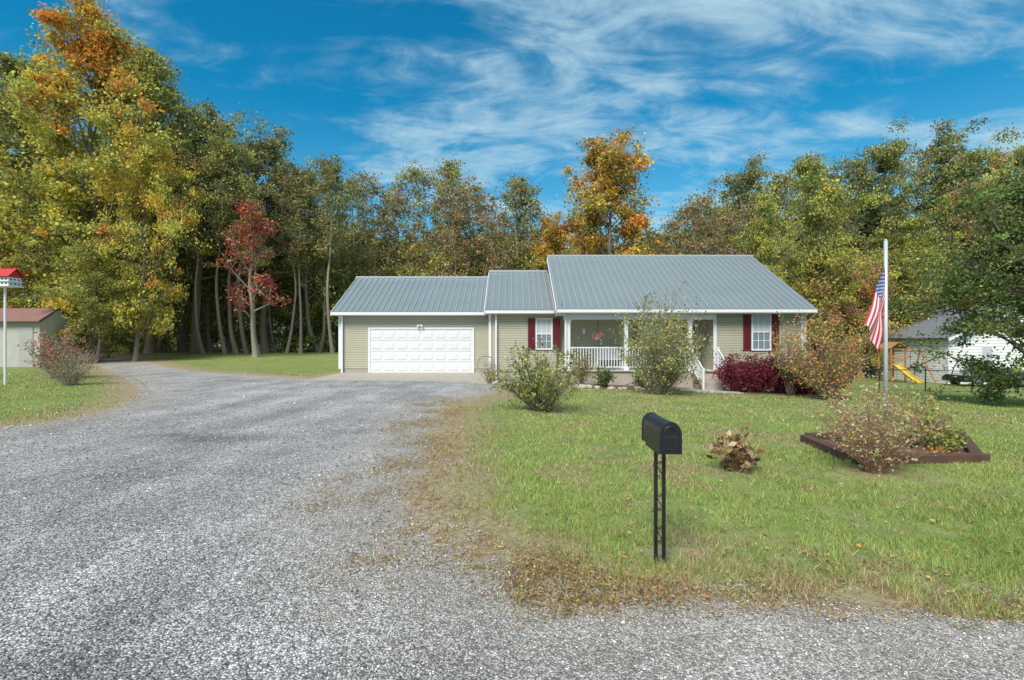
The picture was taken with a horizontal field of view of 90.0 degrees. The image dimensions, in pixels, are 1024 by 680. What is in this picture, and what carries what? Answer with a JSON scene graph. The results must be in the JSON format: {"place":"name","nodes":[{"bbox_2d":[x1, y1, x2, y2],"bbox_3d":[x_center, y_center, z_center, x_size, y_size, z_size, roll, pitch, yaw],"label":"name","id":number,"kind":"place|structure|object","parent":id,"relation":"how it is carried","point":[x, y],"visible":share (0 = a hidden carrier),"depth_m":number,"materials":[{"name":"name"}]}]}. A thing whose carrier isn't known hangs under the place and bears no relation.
{"place":"outdoors","nodes":[
{"label":"outdoors","id":0,"kind":"place"},
{"bbox_2d":[0,364,1023,679],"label":"gravel driveway","id":1,"kind":"structure","parent":0,"point":[232,410],"depth_m":4.64,"materials":[{"name":"grey gravel"}]},
{"bbox_2d":[0,343,1023,627],"bbox_3d":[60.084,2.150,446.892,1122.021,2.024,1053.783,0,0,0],"label":"ground","id":2,"kind":"structure","parent":0,"point":[280,363],"depth_m":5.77,"materials":[{"name":"green plant"}]},
{"bbox_2d":[0,200,45,307],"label":"yellow maple tree","id":3,"kind":"object","parent":2,"relation":"on","point":[10,255],"visible":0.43,"depth_m":36.27,"materials":[{"name":"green plant"}]},
{"bbox_2d":[0,308,77,366],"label":"garden shed","id":4,"kind":"structure","parent":2,"relation":"on","point":[24,324],"depth_m":31.00,"materials":[{"name":"beige wood"}]},
{"bbox_2d":[19,327,32,366],"bbox_3d":[-29.411,0.406,30.975,0.852,2.441,0.030,0,0,0],"label":"door","id":5,"kind":"structure","parent":4,"relation":"in","point":[25,333],"depth_m":30.96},
{"bbox_2d":[0,50,107,307],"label":"oak tree","id":6,"kind":"object","parent":2,"relation":"on","point":[11,142],"visible":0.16,"depth_m":39.53,"materials":[{"name":"green plant"}]},
{"bbox_2d":[15,321,93,378],"bbox_3d":[-19.508,0.445,22.118,2.637,2.477,2.603,0,0,0],"label":"pink leaf shrub","id":7,"kind":"object","parent":2,"relation":"on","point":[51,346],"visible":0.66,"depth_m":21.70,"materials":[{"name":"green plant"}]},
{"bbox_2d":[0,28,120,307],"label":"oak tree","id":8,"kind":"object","parent":2,"relation":"on","point":[23,65],"visible":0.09,"depth_m":43.59,"materials":[{"name":"green plant"}]},
{"bbox_2d":[0,164,124,316],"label":"yellow green tree","id":9,"kind":"object","parent":2,"relation":"on","point":[38,259],"visible":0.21,"depth_m":35.53,"materials":[{"name":"green plant"}]},
{"bbox_2d":[27,340,103,385],"bbox_3d":[-15.925,0.827,18.498,2.230,1.704,2.402,0,0,0],"label":"bare shrub","id":10,"kind":"object","parent":2,"relation":"on","point":[78,374],"visible":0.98,"depth_m":18.36,"materials":[{"name":"brown plant"}]},
{"bbox_2d":[22,221,149,362],"bbox_3d":[-26.841,-3.094,33.390,5.846,9.366,6.090,0,0,9],"label":"yellow green tree","id":11,"kind":"object","parent":2,"relation":"on","point":[110,265],"visible":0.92,"depth_m":32.54,"materials":[{"name":"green plant"}]},
{"bbox_2d":[0,0,206,358],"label":"yellow maple tree","id":12,"kind":"object","parent":2,"relation":"on","point":[103,49],"visible":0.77,"depth_m":34.80,"materials":[{"name":"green plant"}]},
{"bbox_2d":[59,6,206,353],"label":"oak tree","id":13,"kind":"object","parent":2,"relation":"on","point":[158,71],"visible":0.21,"depth_m":42.73,"materials":[{"name":"green plant"}]},
{"bbox_2d":[76,119,221,361],"bbox_3d":[-24.380,-6.651,34.931,8.210,16.357,7.927,0,0,-12],"label":"yellow maple tree","id":14,"kind":"object","parent":2,"relation":"on","point":[143,161],"visible":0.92,"depth_m":34.29,"materials":[{"name":"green plant"}]},
{"bbox_2d":[112,101,244,351],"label":"oak tree","id":15,"kind":"object","parent":2,"relation":"on","point":[181,346],"visible":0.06,"depth_m":47.71,"materials":[{"name":"green plant"}]},
{"bbox_2d":[121,67,260,353],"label":"oak tree","id":16,"kind":"object","parent":2,"relation":"on","point":[200,122],"visible":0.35,"depth_m":43.63,"materials":[{"name":"green plant"}]},
{"bbox_2d":[164,141,219,354],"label":"slender tree","id":17,"kind":"object","parent":2,"relation":"on","point":[200,251],"visible":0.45,"depth_m":40.43,"materials":[{"name":"green plant"}]},
{"bbox_2d":[183,127,259,354],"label":"slender tree","id":18,"kind":"object","parent":2,"relation":"on","point":[222,202],"visible":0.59,"depth_m":40.53,"materials":[{"name":"green plant"}]},
{"bbox_2d":[189,140,254,353],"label":"slender tree","id":19,"kind":"object","parent":2,"relation":"on","point":[223,345],"visible":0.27,"depth_m":41.34,"materials":[{"name":"green plant"}]},
{"bbox_2d":[190,124,264,353],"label":"slender tree","id":20,"kind":"object","parent":2,"relation":"on","point":[220,165],"visible":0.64,"depth_m":40.56,"materials":[{"name":"green plant"}]},
{"bbox_2d":[163,122,293,351],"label":"oak tree","id":21,"kind":"object","parent":2,"relation":"on","point":[229,349],"visible":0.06,"depth_m":48.39,"materials":[{"name":"green plant"}]},
{"bbox_2d":[205,196,294,356],"bbox_3d":[-19.270,-4.475,37.633,6.339,11.662,5.132,0,0,9],"label":"red leaf tree","id":22,"kind":"object","parent":2,"relation":"on","point":[246,211],"visible":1,"depth_m":37.29,"materials":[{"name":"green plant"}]},
{"bbox_2d":[226,167,281,354],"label":"slender tree","id":23,"kind":"object","parent":2,"relation":"on","point":[248,186],"visible":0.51,"depth_m":40.33,"materials":[{"name":"green plant"}]},
{"bbox_2d":[213,108,304,352],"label":"oak tree","id":24,"kind":"object","parent":2,"relation":"on","point":[270,148],"visible":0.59,"depth_m":45.71,"materials":[{"name":"green plant"}]},
{"bbox_2d":[265,162,319,352],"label":"slender tree","id":25,"kind":"object","parent":2,"relation":"on","point":[284,200],"visible":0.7,"depth_m":44.14,"materials":[{"name":"green plant"}]},
{"bbox_2d":[276,180,321,353],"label":"slender tree","id":26,"kind":"object","parent":2,"relation":"on","point":[301,247],"visible":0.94,"depth_m":43.90,"materials":[{"name":"green plant"}]},
{"bbox_2d":[256,156,359,351],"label":"poplar tree","id":27,"kind":"object","parent":2,"relation":"on","point":[306,283],"visible":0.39,"depth_m":46.42,"materials":[{"name":"green plant"}]},
{"bbox_2d":[298,163,356,352],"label":"slender tree","id":28,"kind":"object","parent":2,"relation":"on","point":[321,346],"visible":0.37,"depth_m":46.25,"materials":[{"name":"green plant"}]},
{"bbox_2d":[304,151,354,352],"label":"slender tree","id":29,"kind":"object","parent":2,"relation":"on","point":[331,232],"visible":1,"depth_m":43.25,"materials":[{"name":"green plant"}]},
{"bbox_2d":[319,174,394,287],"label":"poplar tree","id":30,"kind":"object","parent":2,"relation":"on","point":[346,183],"visible":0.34,"depth_m":53.41,"materials":[{"name":"green plant"}]},
{"bbox_2d":[339,165,409,279],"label":"poplar tree","id":31,"kind":"object","parent":2,"relation":"on","point":[373,191],"visible":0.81,"depth_m":49.51,"materials":[{"name":"green plant"}]},
{"bbox_2d":[365,181,414,273],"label":"poplar tree","id":32,"kind":"object","parent":2,"relation":"on","point":[389,237],"visible":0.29,"depth_m":53.67,"materials":[{"name":"green plant"}]},
{"bbox_2d":[309,373,491,382],"bbox_3d":[-4.625,1.683,22.830,7.750,0.135,5.060,0,0,0],"label":"concrete apron","id":33,"kind":"object","parent":2,"relation":"on","point":[454,377],"visible":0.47,"depth_m":22.05,"materials":[{"name":"concrete"}]},
{"bbox_2d":[378,155,446,273],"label":"poplar tree","id":34,"kind":"object","parent":2,"relation":"on","point":[416,174],"visible":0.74,"depth_m":51.73,"materials":[{"name":"green plant"}]},
{"bbox_2d":[343,315,488,368],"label":"garage walls","id":35,"kind":"structure","parent":2,"relation":"on","point":[355,342],"depth_m":25.40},
{"bbox_2d":[331,279,487,311],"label":"garage roof","id":36,"kind":"structure","parent":35,"relation":"on","point":[420,297],"depth_m":26.63,"materials":[{"name":"grey metal"}]},
{"bbox_2d":[330,281,485,315],"bbox_3d":[-5.075,-2.325,26.950,7.570,2.290,4.100,0,0,0],"label":"garage roof gutter","id":37,"kind":"object","parent":36,"relation":"attached to","point":[407,313],"visible":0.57,"depth_m":24.90,"materials":[{"name":"metal"}]},
{"bbox_2d":[332,276,487,310],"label":"garage roof ribs","id":38,"kind":"object","parent":36,"relation":"attached to","point":[421,277],"visible":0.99,"depth_m":27.63,"materials":[{"name":"metal"}]},
{"bbox_2d":[368,327,473,372],"bbox_3d":[-4.495,0.515,25.368,5.250,2.270,0.056,0,0,0],"label":"garage door frame","id":39,"kind":"object","parent":35,"relation":"attached to","point":[369,328],"visible":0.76,"depth_m":25.34,"materials":[{"name":"wood"}]},
{"bbox_2d":[370,330,471,372],"bbox_3d":[-4.495,0.550,25.367,5.050,2.128,0.039,0,0,0],"label":"garage door","id":40,"kind":"structure","parent":39,"relation":"in","point":[420,351],"depth_m":25.36,"materials":[{"name":"white metal"}]},
{"bbox_2d":[426,166,479,275],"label":"poplar tree","id":41,"kind":"object","parent":2,"relation":"on","point":[452,232],"visible":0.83,"depth_m":47.63,"materials":[{"name":"green plant"}]},
{"bbox_2d":[415,157,498,275],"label":"poplar tree","id":42,"kind":"object","parent":2,"relation":"on","point":[448,163],"visible":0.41,"depth_m":52.00,"materials":[{"name":"green plant"}]},
{"bbox_2d":[3,126,936,349],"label":"distant trees","id":43,"kind":"object","parent":2,"relation":"on","point":[587,234],"visible":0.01,"depth_m":62.84,"materials":[{"name":"green plant"}]},
{"bbox_2d":[440,168,499,275],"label":"poplar tree","id":44,"kind":"object","parent":2,"relation":"on","point":[472,234],"visible":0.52,"depth_m":49.89,"materials":[{"name":"green plant"}]},
{"bbox_2d":[457,174,525,275],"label":"poplar tree","id":45,"kind":"object","parent":2,"relation":"on","point":[482,215],"visible":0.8,"depth_m":47.37,"materials":[{"name":"green plant"}]},
{"bbox_2d":[471,173,551,269],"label":"poplar tree","id":46,"kind":"object","parent":2,"relation":"on","point":[520,189],"visible":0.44,"depth_m":51.87,"materials":[{"name":"green plant"}]},
{"bbox_2d":[0,190,1023,376],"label":"forest undergrowth","id":47,"kind":"object","parent":2,"relation":"on","point":[281,317],"visible":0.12,"depth_m":48.84,"materials":[{"name":"green plant"}]},
{"bbox_2d":[2,377,1023,597],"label":"fallen leaves","id":48,"kind":"object","parent":2,"relation":"on","point":[625,556],"visible":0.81,"depth_m":5.34,"materials":[{"name":"brown plant"}]},
{"bbox_2d":[491,282,556,370],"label":"breezeway walls","id":49,"kind":"structure","parent":2,"relation":"on","point":[512,329],"depth_m":24.65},
{"bbox_2d":[485,272,553,309],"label":"breezeway roof","id":50,"kind":"structure","parent":49,"relation":"on","point":[516,279],"depth_m":26.31,"materials":[{"name":"grey metal"}]},
{"bbox_2d":[486,270,549,309],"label":"breezeway roof ribs","id":51,"kind":"object","parent":50,"relation":"attached to","point":[511,271],"visible":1,"depth_m":26.90,"materials":[{"name":"metal"}]},
{"bbox_2d":[484,273,554,314],"bbox_3d":[0.350,-2.520,26.575,3.360,2.600,4.850,0,0,0],"label":"breezeway roof gutter","id":52,"kind":"object","parent":50,"relation":"attached to","point":[487,312],"visible":0.84,"depth_m":24.15,"materials":[{"name":"metal"}]},
{"bbox_2d":[528,318,559,349],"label":"breezeway window shutters","id":53,"kind":"object","parent":49,"relation":"attached to","point":[531,330],"visible":0.96,"depth_m":24.61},
{"bbox_2d":[499,180,551,269],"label":"poplar tree","id":54,"kind":"object","parent":2,"relation":"on","point":[530,208],"visible":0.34,"depth_m":53.29,"materials":[{"name":"green plant"}]},
{"bbox_2d":[487,335,595,413],"bbox_3d":[0.665,0.821,12.373,2.558,1.872,2.457,0,0,0],"label":"green shrub","id":55,"kind":"object","parent":2,"relation":"on","point":[536,389],"visible":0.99,"depth_m":12.14,"materials":[{"name":"green plant"}]},
{"bbox_2d":[526,209,573,269],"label":"golden oak tree","id":56,"kind":"object","parent":2,"relation":"on","point":[553,240],"visible":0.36,"depth_m":49.45,"materials":[{"name":"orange plant"}]},
{"bbox_2d":[341,314,805,374],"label":"downspouts","id":57,"kind":"object","parent":2,"relation":"on","point":[495,341],"visible":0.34,"depth_m":24.46,"materials":[{"name":"white paint"}]},
{"bbox_2d":[554,121,659,254],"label":"golden oak tree","id":58,"kind":"object","parent":2,"relation":"on","point":[611,165],"visible":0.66,"depth_m":45.06,"materials":[{"name":"orange plant"}]},
{"bbox_2d":[254,396,1023,638],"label":"edge weeds","id":59,"kind":"object","parent":2,"relation":"on","point":[578,593],"visible":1,"depth_m":3.49,"materials":[{"name":"brown plant"}]},
{"bbox_2d":[596,276,715,394],"bbox_3d":[5.280,-0.049,18.266,3.639,4.306,3.981,0,0,34],"label":"tall forsythia bush","id":60,"kind":"object","parent":2,"relation":"on","point":[661,367],"visible":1,"depth_m":17.86,"materials":[{"name":"green plant"}]},
{"bbox_2d":[642,412,681,563],"bbox_3d":[1.109,1.160,3.808,0.159,1.179,0.535,0,0,0],"label":"mailbox","id":61,"kind":"object","parent":2,"relation":"on","point":[661,435],"visible":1,"depth_m":3.77,"materials":[{"name":"black metal"}]},
{"bbox_2d":[658,421,681,453],"bbox_3d":[1.107,0.684,3.585,0.157,0.227,0.034,0,0,0],"label":"door","id":62,"kind":"structure","parent":61,"relation":"in","point":[669,423],"depth_m":3.57,"materials":[{"name":"black metal"}]},
{"bbox_2d":[663,426,678,450],"bbox_3d":[1.108,0.686,3.566,0.115,0.181,0.005,0,0,0],"label":"door panel","id":63,"kind":"structure","parent":61,"relation":"in","point":[669,432],"depth_m":3.56,"materials":[{"name":"black metal"}]},
{"bbox_2d":[558,371,771,390],"bbox_3d":[7.585,1.970,28.200,10.770,1.160,11.000,0,0,0],"label":"foundation","id":64,"kind":"object","parent":2,"relation":"on","point":[621,379],"visible":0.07,"depth_m":22.70,"materials":[{"name":"concrete"}]},
{"bbox_2d":[338,313,810,370],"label":"trim and columns","id":65,"kind":"structure","parent":64,"relation":"on","point":[609,316],"depth_m":22.73,"materials":[{"name":"white paint"}]},
{"bbox_2d":[570,347,687,367],"bbox_3d":[5.210,0.770,22.810,5.220,0.920,0.060,0,0,0],"label":"porch railing","id":66,"kind":"object","parent":65,"relation":"on","point":[614,366],"visible":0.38,"depth_m":22.80,"materials":[{"name":"white paint"}]},
{"bbox_2d":[557,298,800,373],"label":"walls","id":67,"kind":"structure","parent":64,"relation":"on","point":[729,332],"depth_m":24.20,"materials":[{"name":"beige plastic"}]},
{"bbox_2d":[546,257,815,308],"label":"roof","id":68,"kind":"structure","parent":67,"relation":"on","point":[644,285],"depth_m":24.78,"materials":[{"name":"metal"}]},
{"bbox_2d":[547,255,812,307],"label":"roof ribs","id":69,"kind":"object","parent":68,"relation":"on","point":[658,256],"visible":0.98,"depth_m":25.30,"materials":[{"name":"metal"}]},
{"bbox_2d":[547,259,816,313],"bbox_3d":[7.635,-2.865,25.300,11.430,3.410,6.000,0,0,0],"label":"roof gutter","id":70,"kind":"object","parent":67,"relation":"attached to","point":[689,311],"visible":0.75,"depth_m":22.30,"materials":[{"name":"white paint"}]},
{"bbox_2d":[743,314,778,350],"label":"bedroom window shutters","id":71,"kind":"object","parent":67,"relation":"attached to","point":[747,330],"visible":0.89,"depth_m":22.86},
{"bbox_2d":[642,202,704,254],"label":"poplar tree","id":72,"kind":"object","parent":2,"relation":"on","point":[675,225],"visible":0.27,"depth_m":51.93,"materials":[{"name":"green plant"}]},
{"bbox_2d":[668,176,731,254],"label":"poplar tree","id":73,"kind":"object","parent":2,"relation":"on","point":[687,212],"visible":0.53,"depth_m":47.39,"materials":[{"name":"green plant"}]},
{"bbox_2d":[680,188,741,254],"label":"poplar tree","id":74,"kind":"object","parent":2,"relation":"on","point":[710,211],"visible":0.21,"depth_m":53.47,"materials":[{"name":"green plant"}]},
{"bbox_2d":[703,191,761,254],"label":"poplar tree","id":75,"kind":"object","parent":2,"relation":"on","point":[730,218],"visible":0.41,"depth_m":49.68,"materials":[{"name":"green plant"}]},
{"bbox_2d":[704,423,766,473],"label":"wilted hosta","id":76,"kind":"object","parent":2,"relation":"on","point":[738,453],"visible":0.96,"depth_m":6.45,"materials":[{"name":"beige plant"}]},
{"bbox_2d":[702,145,786,264],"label":"oak tree","id":77,"kind":"object","parent":2,"relation":"on","point":[744,183],"visible":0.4,"depth_m":55.44,"materials":[{"name":"green plant"}]},
{"bbox_2d":[728,190,808,281],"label":"yellow green tree","id":78,"kind":"object","parent":2,"relation":"on","point":[758,229],"visible":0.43,"depth_m":41.37,"materials":[{"name":"green plant"}]},
{"bbox_2d":[727,389,849,396],"bbox_3d":[11.300,2.208,21.377,4.200,0.216,3.046,0,0,0],"label":"mulch bed","id":79,"kind":"object","parent":2,"relation":"on","point":[768,392],"visible":0.36,"depth_m":20.52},
{"bbox_2d":[710,350,764,391],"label":"maroon barberry bush","id":80,"kind":"object","parent":79,"relation":"on","point":[734,379],"visible":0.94,"depth_m":20.72,"materials":[{"name":"red plant"}]},
{"bbox_2d":[736,351,786,392],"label":"maroon barberry bush","id":81,"kind":"object","parent":79,"relation":"on","point":[764,375],"visible":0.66,"depth_m":20.53,"materials":[{"name":"red plant"}]},
{"bbox_2d":[748,161,835,277],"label":"poplar tree","id":82,"kind":"object","parent":2,"relation":"on","point":[778,184],"visible":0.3,"depth_m":54.13,"materials":[{"name":"green plant"}]},
{"bbox_2d":[760,310,824,395],"bbox_3d":[11.017,0.440,20.181,2.393,3.563,2.405,0,0,0],"label":"orange leaf shrub","id":83,"kind":"object","parent":2,"relation":"on","point":[789,388],"visible":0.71,"depth_m":20.12,"materials":[{"name":"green plant"}]},
{"bbox_2d":[743,152,880,352],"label":"yellow green tree","id":84,"kind":"object","parent":2,"relation":"on","point":[832,206],"visible":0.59,"depth_m":43.29,"materials":[{"name":"green plant"}]},
{"bbox_2d":[771,150,855,274],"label":"oak tree","id":85,"kind":"object","parent":2,"relation":"on","point":[837,176],"visible":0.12,"depth_m":57.20,"materials":[{"name":"green plant"}]},
{"bbox_2d":[768,307,880,399],"bbox_3d":[11.229,0.455,18.323,3.626,3.433,3.645,0,0,0],"label":"orange leaf shrub","id":86,"kind":"object","parent":2,"relation":"on","point":[830,370],"visible":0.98,"depth_m":18.14,"materials":[{"name":"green plant"}]},
{"bbox_2d":[810,240,911,378],"bbox_3d":[26.978,-2.276,39.739,7.189,10.718,6.128,0,0,10],"label":"orange maple tree","id":87,"kind":"object","parent":2,"relation":"on","point":[861,288],"visible":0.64,"depth_m":39.46,"materials":[{"name":"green plant"}]},
{"bbox_2d":[826,152,903,254],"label":"oak tree","id":88,"kind":"object","parent":2,"relation":"on","point":[852,179],"visible":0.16,"depth_m":58.97,"materials":[{"name":"green plant"}]},
{"bbox_2d":[804,365,960,475],"bbox_3d":[4.629,1.005,6.512,1.684,1.407,1.619,0,0,0],"label":"flowering shrub","id":89,"kind":"object","parent":2,"relation":"on","point":[871,462],"visible":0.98,"depth_m":6.44,"materials":[{"name":"brown plant"}]},
{"bbox_2d":[853,231,928,351],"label":"yellow green tree","id":90,"kind":"object","parent":2,"relation":"on","point":[878,248],"visible":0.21,"depth_m":42.54,"materials":[{"name":"green plant"}]},
{"bbox_2d":[800,431,990,464],"bbox_3d":[6.426,1.682,8.060,3.962,0.247,2.074,0,0,-12],"label":"timber flower bed","id":91,"kind":"object","parent":2,"relation":"on","point":[972,451],"visible":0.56,"depth_m":7.27,"materials":[{"name":"brown wood"}]},
{"bbox_2d":[865,239,887,437],"bbox_3d":[6.408,0.039,8.966,0.393,3.625,0.172,0,0,0],"label":"flagpole","id":92,"kind":"object","parent":91,"relation":"on","point":[874,321],"visible":1,"depth_m":8.97,"materials":[{"name":"white metal"}]},
{"bbox_2d":[880,387,962,448],"bbox_3d":[6.363,1.231,7.984,0.976,1.035,1.065,0,0,27],"label":"bedding plant","id":93,"kind":"object","parent":91,"relation":"on","point":[930,416],"visible":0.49,"depth_m":7.87,"materials":[{"name":"green plant"}]},
{"bbox_2d":[922,425,969,452],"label":"fern plant","id":94,"kind":"object","parent":91,"relation":"on","point":[952,437],"visible":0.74,"depth_m":7.62,"materials":[{"name":"green plant"}]},
{"bbox_2d":[877,348,935,382],"bbox_3d":[28.050,1.780,36.600,2.920,2.421,2.081,0,0,0],"label":"frame","id":95,"kind":"object","parent":2,"relation":"on","point":[892,356],"visible":0.68,"depth_m":36.04,"materials":[{"name":"brown wood"}]},
{"bbox_2d":[825,112,990,271],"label":"oak tree","id":96,"kind":"object","parent":2,"relation":"on","point":[884,158],"visible":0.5,"depth_m":53.80,"materials":[{"name":"green plant"}]},
{"bbox_2d":[863,211,974,326],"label":"yellow green tree","id":97,"kind":"object","parent":2,"relation":"on","point":[910,224],"visible":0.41,"depth_m":41.62,"materials":[{"name":"green plant"}]},
{"bbox_2d":[844,368,1019,393],"bbox_3d":[23.800,2.155,26.500,19.260,1.679,0.052,0,0,0],"label":"black chain link fence","id":98,"kind":"object","parent":2,"relation":"on","point":[971,383],"visible":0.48,"depth_m":26.50,"materials":[{"name":"metal"}]},
{"bbox_2d":[891,116,989,248],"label":"oak tree","id":99,"kind":"object","parent":2,"relation":"on","point":[949,150],"visible":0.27,"depth_m":57.22,"materials":[{"name":"green plant"}]},
{"bbox_2d":[861,314,1023,383],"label":"walls","id":100,"kind":"structure","parent":2,"relation":"on","point":[999,344],"depth_m":35.16,"materials":[{"name":"white plastic"}]},
{"bbox_2d":[862,304,1009,339],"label":"roof","id":101,"kind":"structure","parent":100,"relation":"on","point":[927,326],"depth_m":38.78,"materials":[{"name":"metal"}]},
{"bbox_2d":[888,159,1023,404],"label":"pear tree","id":102,"kind":"object","parent":2,"relation":"on","point":[1009,224],"visible":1,"depth_m":17.75,"materials":[{"name":"green plant"}]},
{"bbox_2d":[918,123,1022,302],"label":"oak tree","id":103,"kind":"object","parent":2,"relation":"on","point":[974,155],"visible":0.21,"depth_m":53.60,"materials":[{"name":"green plant"}]},
{"bbox_2d":[924,145,1022,295],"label":"tree","id":104,"kind":"object","parent":2,"relation":"on","point":[1001,166],"visible":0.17,"depth_m":49.79,"materials":[{"name":"green plant"}]},
{"bbox_2d":[988,124,1023,282],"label":"oak tree","id":105,"kind":"object","parent":2,"relation":"on","point":[1018,153],"visible":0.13,"depth_m":52.41,"materials":[{"name":"green plant"}]},
{"bbox_2d":[0,628,1023,679],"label":"road","id":106,"kind":"structure","parent":0,"point":[150,649],"depth_m":2.68,"materials":[{"name":"grey asphalt"}]},
{"bbox_2d":[0,0,1023,339],"label":"sky","id":107,"kind":"structure","parent":0,"point":[503,87],"materials":[{"name":"blue"}]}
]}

